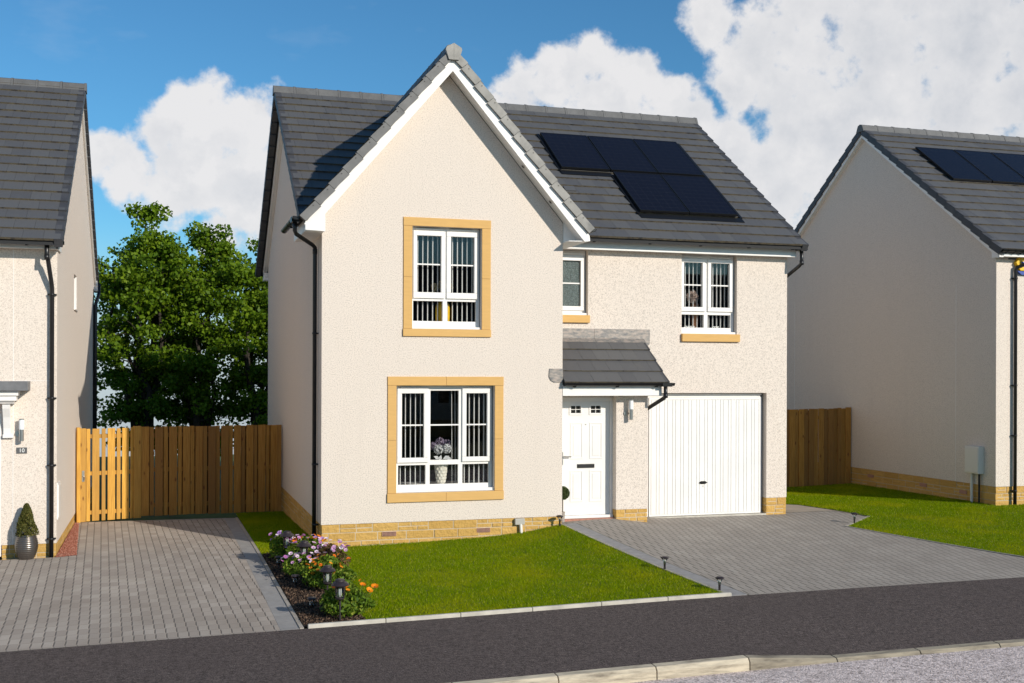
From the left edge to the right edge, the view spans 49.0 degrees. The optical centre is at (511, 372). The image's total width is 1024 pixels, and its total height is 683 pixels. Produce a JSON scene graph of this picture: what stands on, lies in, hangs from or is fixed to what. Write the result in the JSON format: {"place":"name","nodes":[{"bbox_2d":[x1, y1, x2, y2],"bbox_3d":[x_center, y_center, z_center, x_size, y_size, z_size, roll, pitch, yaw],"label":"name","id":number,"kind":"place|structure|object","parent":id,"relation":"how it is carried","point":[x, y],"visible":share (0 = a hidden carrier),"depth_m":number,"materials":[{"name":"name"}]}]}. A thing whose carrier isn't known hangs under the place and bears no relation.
{"place":"outdoors","nodes":[
{"label":"outdoors","id":0,"kind":"place"},
{"bbox_2d":[0,519,280,651],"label":"driveway","id":1,"kind":"structure","parent":0,"point":[121,582],"depth_m":15.07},
{"bbox_2d":[14,502,39,559],"bbox_3d":[-7.481,2.442,17.337,0.358,0.867,0.372,0,0,-17],"label":"potted conifer","id":2,"kind":"object","parent":1,"relation":"on","point":[26,545],"visible":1,"depth_m":17.25,"materials":[{"name":"grey ceramic"}]},
{"bbox_2d":[76,426,140,522],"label":"wooden gate","id":3,"kind":"structure","parent":1,"relation":"on","point":[84,512],"depth_m":21.72,"materials":[{"name":"brown wood"}]},
{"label":"gravel bed","id":4,"kind":"structure","parent":1,"relation":"on","visible":0},
{"bbox_2d":[55,522,79,556],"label":"gravel","id":5,"kind":"structure","parent":4,"relation":"on","point":[69,544],"depth_m":18.70,"materials":[{"name":"red gravel"}]},
{"bbox_2d":[0,454,914,655],"bbox_3d":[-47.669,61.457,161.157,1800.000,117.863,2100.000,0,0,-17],"label":"ground","id":6,"kind":"structure","parent":0,"point":[200,516],"depth_m":24.01,"materials":[{"name":"green plant"}]},
{"bbox_2d":[0,77,100,559],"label":"house","id":7,"kind":"structure","parent":6,"relation":"on","point":[50,285],"depth_m":18.19,"materials":[{"name":"beige paint"}]},
{"bbox_2d":[0,413,1,556],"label":"front door","id":8,"kind":"structure","parent":7,"relation":"in","point":[0,413],"depth_m":17.41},
{"bbox_2d":[15,419,23,440],"bbox_3d":[-7.627,0.889,17.441,0.171,0.348,0.094,0,0,37],"label":"wall lamp","id":9,"kind":"object","parent":7,"relation":"attached to","point":[20,433],"visible":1,"depth_m":17.38,"materials":[{"name":"silver glass"}]},
{"bbox_2d":[16,447,26,453],"bbox_3d":[-7.631,1.214,17.496,0.153,0.093,0.014,0,0,-17],"label":"house number plate","id":10,"kind":"object","parent":7,"relation":"attached to","point":[20,450],"visible":1,"depth_m":17.49,"materials":[{"name":"grey metal"}]},
{"bbox_2d":[74,277,77,311],"bbox_3d":[-8.308,-1.505,21.280,0.140,0.665,0.720,0,0,-17],"label":"window","id":11,"kind":"structure","parent":7,"relation":"in","point":[75,278],"depth_m":21.57,"materials":[{"name":"white plastic"}]},
{"bbox_2d":[94,200,211,454],"bbox_3d":[-10.999,-1.003,33.748,3.900,8.347,3.834,0,0,-17],"label":"broadleaf tree","id":12,"kind":"object","parent":6,"relation":"on","point":[124,284],"visible":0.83,"depth_m":33.02,"materials":[{"name":"green plant"}]},
{"bbox_2d":[143,220,250,456],"bbox_3d":[-9.489,-0.744,33.943,3.238,7.772,3.701,0,0,-17],"label":"broadleaf tree","id":13,"kind":"object","parent":6,"relation":"on","point":[198,398],"visible":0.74,"depth_m":33.27,"materials":[{"name":"green plant"}]},
{"bbox_2d":[141,425,281,515],"bbox_3d":[-6.097,2.045,22.907,2.969,1.950,0.143,0,0,-34],"label":"wooden fence","id":14,"kind":"object","parent":6,"relation":"on","point":[198,468],"visible":1,"depth_m":22.85,"materials":[{"name":"brown wood"}]},
{"bbox_2d":[203,237,267,474],"bbox_3d":[-7.697,-0.522,34.221,3.459,7.375,3.549,0,0,-17],"label":"broadleaf tree","id":15,"kind":"object","parent":6,"relation":"on","point":[250,320],"visible":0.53,"depth_m":33.43,"materials":[{"name":"green plant"}]},
{"bbox_2d":[224,517,303,630],"bbox_3d":[-4.059,2.947,17.645,0.262,0.152,10.023,0,0,-18],"label":"driveway border","id":16,"kind":"object","parent":6,"relation":"on","point":[283,611],"visible":0.84,"depth_m":15.67,"materials":[{"name":"grey concrete"}]},
{"bbox_2d":[308,592,731,628],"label":"lawn kerb","id":17,"kind":"structure","parent":6,"relation":"on","point":[492,612],"depth_m":13.68,"materials":[{"name":"concrete"}]},
{"bbox_2d":[255,43,808,546],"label":"house","id":18,"kind":"structure","parent":6,"relation":"on","point":[569,343],"depth_m":19.61,"materials":[{"name":"paint"}]},
{"bbox_2d":[400,393,420,484],"bbox_3d":[-1.728,1.038,18.579,0.522,1.650,0.083,0,0,-17],"label":"vertical blind","id":19,"kind":"object","parent":18,"relation":"attached to","point":[410,439],"visible":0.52,"depth_m":18.55,"materials":[{"name":"white plastic"}]},
{"bbox_2d":[430,437,451,483],"bbox_3d":[-1.187,1.474,18.773,0.395,0.792,0.269,0,0,-17],"label":"flower vase","id":20,"kind":"object","parent":18,"relation":"on","point":[442,445],"visible":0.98,"depth_m":18.72,"materials":[{"name":"beige ceramic"}]},
{"bbox_2d":[431,281,451,320],"bbox_3d":[-1.172,-1.187,18.824,0.399,0.720,0.244,0,0,-17],"label":"flower vase","id":21,"kind":"object","parent":18,"relation":"on","point":[439,305],"visible":0.52,"depth_m":18.76,"materials":[{"name":"yellow ceramic"}]},
{"bbox_2d":[417,236,472,321],"bbox_3d":[-1.166,-1.615,18.751,1.283,1.560,0.083,0,0,-17],"label":"vertical blind","id":22,"kind":"object","parent":18,"relation":"attached to","point":[452,278],"visible":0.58,"depth_m":18.76,"materials":[{"name":"fabric"}]},
{"bbox_2d":[396,386,493,492],"bbox_3d":[-1.110,1.090,18.598,1.674,1.750,0.152,0,0,-17],"label":"window","id":23,"kind":"structure","parent":18,"relation":"in","point":[425,460],"depth_m":18.60,"materials":[{"name":"white plastic"}]},
{"bbox_2d":[412,227,480,329],"bbox_3d":[-1.089,-1.551,18.602,1.189,1.678,0.152,0,0,-17],"label":"window","id":24,"kind":"structure","parent":18,"relation":"in","point":[445,295],"depth_m":18.60,"materials":[{"name":"white plastic"}]},
{"bbox_2d":[463,393,483,482],"bbox_3d":[-0.647,1.042,18.915,0.607,1.650,0.083,0,0,-17],"label":"vertical blind","id":25,"kind":"object","parent":18,"relation":"attached to","point":[474,436],"visible":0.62,"depth_m":18.91,"materials":[{"name":"white plastic"}]},
{"bbox_2d":[451,391,455,482],"bbox_3d":[-0.978,1.056,18.781,0.079,1.620,0.010,0,0,-17],"label":"blind cord","id":26,"kind":"object","parent":25,"relation":"hanging from","point":[451,431],"visible":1,"depth_m":18.77,"materials":[{"name":"plastic"}]},
{"bbox_2d":[540,132,609,170],"bbox_3d":[1.266,-4.495,22.848,1.026,0.041,1.637,0,35,-17],"label":"solar array","id":27,"kind":"object","parent":18,"relation":"on","point":[570,151],"visible":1,"depth_m":22.78,"materials":[{"name":"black glass"}]},
{"bbox_2d":[563,250,586,314],"bbox_3d":[0.990,-1.627,20.337,0.769,1.181,0.155,0,0,-17],"label":"window","id":28,"kind":"structure","parent":18,"relation":"in","point":[574,261],"depth_m":20.39,"materials":[{"name":"white plastic"}]},
{"bbox_2d":[562,401,609,514],"bbox_3d":[1.291,1.500,19.699,0.901,1.987,0.127,0,0,-17],"label":"front door","id":29,"kind":"structure","parent":18,"relation":"in","point":[585,424],"depth_m":19.71,"materials":[{"name":"white plastic"}]},
{"bbox_2d":[587,136,657,173],"bbox_3d":[2.261,-4.492,23.157,1.011,0.041,1.637,0,35,-17],"label":"solar array","id":30,"kind":"object","parent":18,"relation":"on","point":[622,154],"visible":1,"depth_m":23.09,"materials":[{"name":"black glass"}]},
{"bbox_2d":[624,399,632,419],"bbox_3d":[2.047,0.649,19.669,0.174,0.354,0.096,0,0,37],"label":"wall lamp","id":31,"kind":"object","parent":18,"relation":"attached to","point":[629,413],"visible":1,"depth_m":19.61,"materials":[{"name":"silver glass"}]},
{"bbox_2d":[613,171,689,213],"bbox_3d":[2.685,-3.497,21.813,1.011,0.041,1.637,0,35,-17],"label":"solar array","id":32,"kind":"object","parent":18,"relation":"on","point":[646,192],"visible":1,"depth_m":21.74,"materials":[{"name":"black glass"}]},
{"bbox_2d":[632,139,703,176],"bbox_3d":[3.243,-4.489,23.461,1.011,0.041,1.637,0,35,-17],"label":"solar array","id":33,"kind":"object","parent":18,"relation":"on","point":[668,157],"visible":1,"depth_m":23.39,"materials":[{"name":"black glass"}]},
{"bbox_2d":[686,291,698,327],"bbox_3d":[3.428,-1.187,21.290,0.289,0.734,0.271,0,0,-17],"label":"flower vase","id":34,"kind":"object","parent":18,"relation":"on","point":[693,295],"visible":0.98,"depth_m":21.28,"materials":[{"name":"white ceramic"}]},
{"bbox_2d":[661,174,737,215],"bbox_3d":[3.667,-3.493,22.118,1.011,0.041,1.637,0,35,-17],"label":"solar array","id":35,"kind":"object","parent":18,"relation":"on","point":[699,195],"visible":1,"depth_m":22.05,"materials":[{"name":"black glass"}]},
{"bbox_2d":[648,397,760,516],"bbox_3d":[3.645,1.571,21.148,2.318,2.209,0.083,0,0,-17],"label":"garage door","id":36,"kind":"structure","parent":18,"relation":"in","point":[704,452],"depth_m":21.14,"materials":[{"name":"white plastic"}]},
{"bbox_2d":[684,263,728,327],"bbox_3d":[3.614,-1.495,21.323,1.172,1.346,0.081,0,0,-17],"label":"vertical blind","id":37,"kind":"object","parent":18,"relation":"attached to","point":[700,292],"visible":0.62,"depth_m":21.30,"materials":[{"name":"white plastic"}]},
{"bbox_2d":[682,254,735,333],"bbox_3d":[3.679,-1.464,21.172,1.164,1.488,0.155,0,0,-17],"label":"window","id":38,"kind":"structure","parent":18,"relation":"in","point":[705,309],"depth_m":21.17,"materials":[{"name":"white plastic"}]},
{"bbox_2d":[80,516,1023,592],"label":"lawn edging","id":39,"kind":"object","parent":6,"relation":"on","point":[719,591],"visible":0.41,"depth_m":18.22,"materials":[{"name":"grey concrete"}]},
{"bbox_2d":[565,523,746,595],"bbox_3d":[1.965,2.778,16.918,0.245,0.394,5.004,0,0,-23],"label":"driveway border","id":40,"kind":"object","parent":6,"relation":"on","point":[642,555],"visible":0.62,"depth_m":16.69,"materials":[{"name":"grey concrete"}]},
{"bbox_2d":[786,407,850,486],"bbox_3d":[5.950,1.812,26.372,4.533,1.969,0.148,0,0,-17],"label":"wooden fence","id":41,"kind":"object","parent":6,"relation":"on","point":[818,446],"visible":0.23,"depth_m":26.72,"materials":[{"name":"brown wood"}]},
{"bbox_2d":[787,125,1023,505],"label":"house","id":42,"kind":"structure","parent":6,"relation":"on","point":[905,312],"depth_m":24.93,"materials":[{"name":"beige paint"}]},
{"bbox_2d":[915,147,991,181],"bbox_3d":[9.917,-4.686,25.286,1.008,0.041,1.608,0,36,-17],"label":"solar array","id":43,"kind":"object","parent":42,"relation":"on","point":[952,164],"visible":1,"depth_m":25.22,"materials":[{"name":"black glass"}]},
{"bbox_2d":[965,445,983,502],"bbox_3d":[9.368,2.106,22.796,0.142,1.225,0.415,0,0,-17],"label":"meter box","id":44,"kind":"object","parent":42,"relation":"attached to","point":[974,459],"visible":0.91,"depth_m":22.70,"materials":[{"name":"beige plastic"}]},
{"bbox_2d":[954,149,1023,183],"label":"solar array","id":45,"kind":"object","parent":42,"relation":"on","point":[992,167],"visible":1,"depth_m":25.55,"materials":[{"name":"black glass"}]},
{"bbox_2d":[991,152,1023,177],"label":"solar array","id":46,"kind":"object","parent":42,"relation":"on","point":[1015,162],"visible":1,"depth_m":26.15,"materials":[{"name":"blue glass"}]},
{"bbox_2d":[1014,258,1023,274],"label":"alarm box","id":47,"kind":"object","parent":42,"relation":"attached to","point":[1018,261],"visible":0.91,"depth_m":22.38,"materials":[{"name":"yellow plastic"}]},
{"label":"right border bed","id":48,"kind":"structure","parent":6,"relation":"on","visible":0},
{"bbox_2d":[715,576,723,589],"bbox_3d":[2.734,2.799,14.804,0.124,0.233,0.124,0,0,-17],"label":"path light","id":49,"kind":"object","parent":48,"relation":"on","point":[719,582],"visible":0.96,"depth_m":14.79,"materials":[{"name":"brown metal"}]},
{"bbox_2d":[236,511,721,619],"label":"lawn","id":50,"kind":"structure","parent":0,"point":[506,574],"depth_m":15.74,"materials":[{"name":"green plant"}]},
{"bbox_2d":[263,552,365,626],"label":"bark mulch","id":51,"kind":"object","parent":50,"relation":"on","point":[299,590],"visible":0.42,"depth_m":14.55,"materials":[{"name":"brown wood"}]},
{"bbox_2d":[275,556,282,567],"bbox_3d":[-3.424,2.795,16.496,0.116,0.215,0.114,0,0,-17],"label":"solar spike light","id":52,"kind":"object","parent":51,"relation":"on","point":[278,563],"visible":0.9,"depth_m":16.49,"materials":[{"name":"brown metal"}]},
{"bbox_2d":[268,530,294,559],"bbox_3d":[-3.499,2.641,17.176,0.472,0.474,0.636,0,0,-17],"label":"flowering plant","id":53,"kind":"object","parent":51,"relation":"on","point":[276,544],"visible":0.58,"depth_m":17.04,"materials":[{"name":"green plant"}]},
{"bbox_2d":[280,531,293,558],"bbox_3d":[-3.361,2.636,16.798,0.216,0.540,0.216,0,0,-17],"label":"solar lantern","id":54,"kind":"object","parent":51,"relation":"on","point":[287,534],"visible":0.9,"depth_m":16.75,"materials":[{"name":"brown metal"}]},
{"bbox_2d":[291,574,299,587],"bbox_3d":[-2.908,2.817,15.085,0.116,0.215,0.114,0,0,-17],"label":"solar spike light","id":55,"kind":"object","parent":51,"relation":"on","point":[296,576],"visible":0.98,"depth_m":15.08,"materials":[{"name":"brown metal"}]},
{"bbox_2d":[281,552,315,576],"bbox_3d":[-2.975,2.722,15.984,0.621,0.351,0.601,0,0,-17],"label":"flowering plant","id":56,"kind":"object","parent":51,"relation":"on","point":[295,563],"visible":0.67,"depth_m":15.86,"materials":[{"name":"green plant"}]},
{"bbox_2d":[297,540,311,554],"bbox_3d":[-2.974,2.659,16.080,0.216,0.510,0.216,0,0,-17],"label":"solar lantern","id":57,"kind":"object","parent":51,"relation":"on","point":[303,544],"visible":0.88,"depth_m":16.03,"materials":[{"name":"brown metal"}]},
{"bbox_2d":[285,534,332,560],"bbox_3d":[-2.982,2.637,16.703,0.788,0.462,0.808,0,0,-17],"label":"flowering plant","id":58,"kind":"object","parent":51,"relation":"on","point":[311,541],"visible":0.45,"depth_m":16.60,"materials":[{"name":"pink plant"}]},
{"bbox_2d":[307,596,315,611],"bbox_3d":[-2.437,2.836,13.682,0.116,0.215,0.114,0,0,-17],"label":"solar spike light","id":59,"kind":"object","parent":51,"relation":"on","point":[313,598],"visible":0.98,"depth_m":13.67,"materials":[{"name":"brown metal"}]},
{"bbox_2d":[319,565,335,589],"bbox_3d":[-2.420,2.732,14.734,0.216,0.415,0.216,0,0,-17],"label":"solar lantern","id":60,"kind":"object","parent":51,"relation":"on","point":[327,569],"visible":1,"depth_m":14.70,"materials":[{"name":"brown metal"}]},
{"bbox_2d":[301,553,356,588],"bbox_3d":[-2.474,2.676,15.185,0.775,0.461,0.875,0,0,-17],"label":"flowering plant","id":61,"kind":"object","parent":51,"relation":"on","point":[312,575],"visible":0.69,"depth_m":15.02,"materials":[{"name":"green plant"}]},
{"bbox_2d":[311,539,350,566],"bbox_3d":[-2.607,2.644,16.193,0.592,0.453,0.711,0,0,-17],"label":"flowering plant","id":62,"kind":"object","parent":51,"relation":"on","point":[330,549],"visible":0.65,"depth_m":16.10,"materials":[{"name":"pink plant"}]},
{"bbox_2d":[331,578,348,619],"bbox_3d":[-2.026,2.698,13.239,0.216,0.540,0.216,0,0,-17],"label":"solar lantern","id":63,"kind":"object","parent":51,"relation":"on","point":[339,583],"visible":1,"depth_m":13.22,"materials":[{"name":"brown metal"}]},
{"bbox_2d":[319,579,376,617],"bbox_3d":[-1.985,2.723,13.559,0.712,0.434,0.678,0,0,-17],"label":"flowering plant","id":64,"kind":"object","parent":51,"relation":"on","point":[352,603],"visible":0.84,"depth_m":13.41,"materials":[{"name":"green plant"}]},
{"bbox_2d":[360,582,377,601],"bbox_3d":[-1.761,2.707,13.568,0.328,0.349,0.185,0,0,-17],"label":"marigold","id":65,"kind":"object","parent":51,"relation":"on","point":[375,585],"visible":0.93,"depth_m":13.57,"materials":[{"name":"orange plant"}]},
{"bbox_2d":[556,515,562,526],"bbox_3d":[0.805,2.518,18.949,0.124,0.233,0.124,0,0,-17],"label":"path light","id":66,"kind":"object","parent":50,"relation":"on","point":[557,516],"visible":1,"depth_m":18.93,"materials":[{"name":"grey metal"}]},
{"bbox_2d":[660,556,668,568],"bbox_3d":[2.178,2.733,16.024,0.124,0.233,0.124,0,0,-17],"label":"path light","id":67,"kind":"object","parent":50,"relation":"on","point":[664,557],"visible":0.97,"depth_m":16.01,"materials":[{"name":"brown metal"}]},
{"bbox_2d":[0,577,1023,682],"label":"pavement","id":68,"kind":"structure","parent":0,"point":[817,622],"depth_m":12.37,"materials":[{"name":"grey asphalt"}]},
{"bbox_2d":[0,0,1023,456],"label":"sky","id":69,"kind":"structure","parent":0,"point":[179,94],"materials":[{"name":"blue"}]},
{"bbox_2d":[562,511,1023,594],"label":"driveway","id":70,"kind":"structure","parent":0,"point":[786,552],"depth_m":17.51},
{"bbox_2d":[561,486,569,522],"bbox_3d":[0.877,2.278,19.421,0.250,0.637,0.252,0,0,-17],"label":"topiary ball","id":71,"kind":"object","parent":70,"relation":"on","point":[565,493],"visible":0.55,"depth_m":19.37,"materials":[{"name":"green plant"}]},
{"bbox_2d":[786,504,862,515],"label":"side path","id":72,"kind":"structure","parent":0,"point":[794,508],"depth_m":22.23,"materials":[{"name":"grey concrete"}]},
{"bbox_2d":[631,646,1023,682],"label":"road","id":73,"kind":"structure","parent":0,"point":[1000,665],"depth_m":11.43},
{"bbox_2d":[453,655,748,682],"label":"kerb","id":74,"kind":"structure","parent":73,"relation":"on","point":[670,670],"depth_m":11.14,"materials":[{"name":"concrete"}]},
{"bbox_2d":[744,639,1023,670],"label":"dropped kerb","id":75,"kind":"structure","parent":73,"relation":"on","point":[758,662],"depth_m":11.91,"materials":[{"name":"beige concrete"}]},
{"bbox_2d":[786,483,1023,555],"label":"grass","id":76,"kind":"structure","parent":0,"point":[886,497],"depth_m":21.41,"materials":[{"name":"green plant"}]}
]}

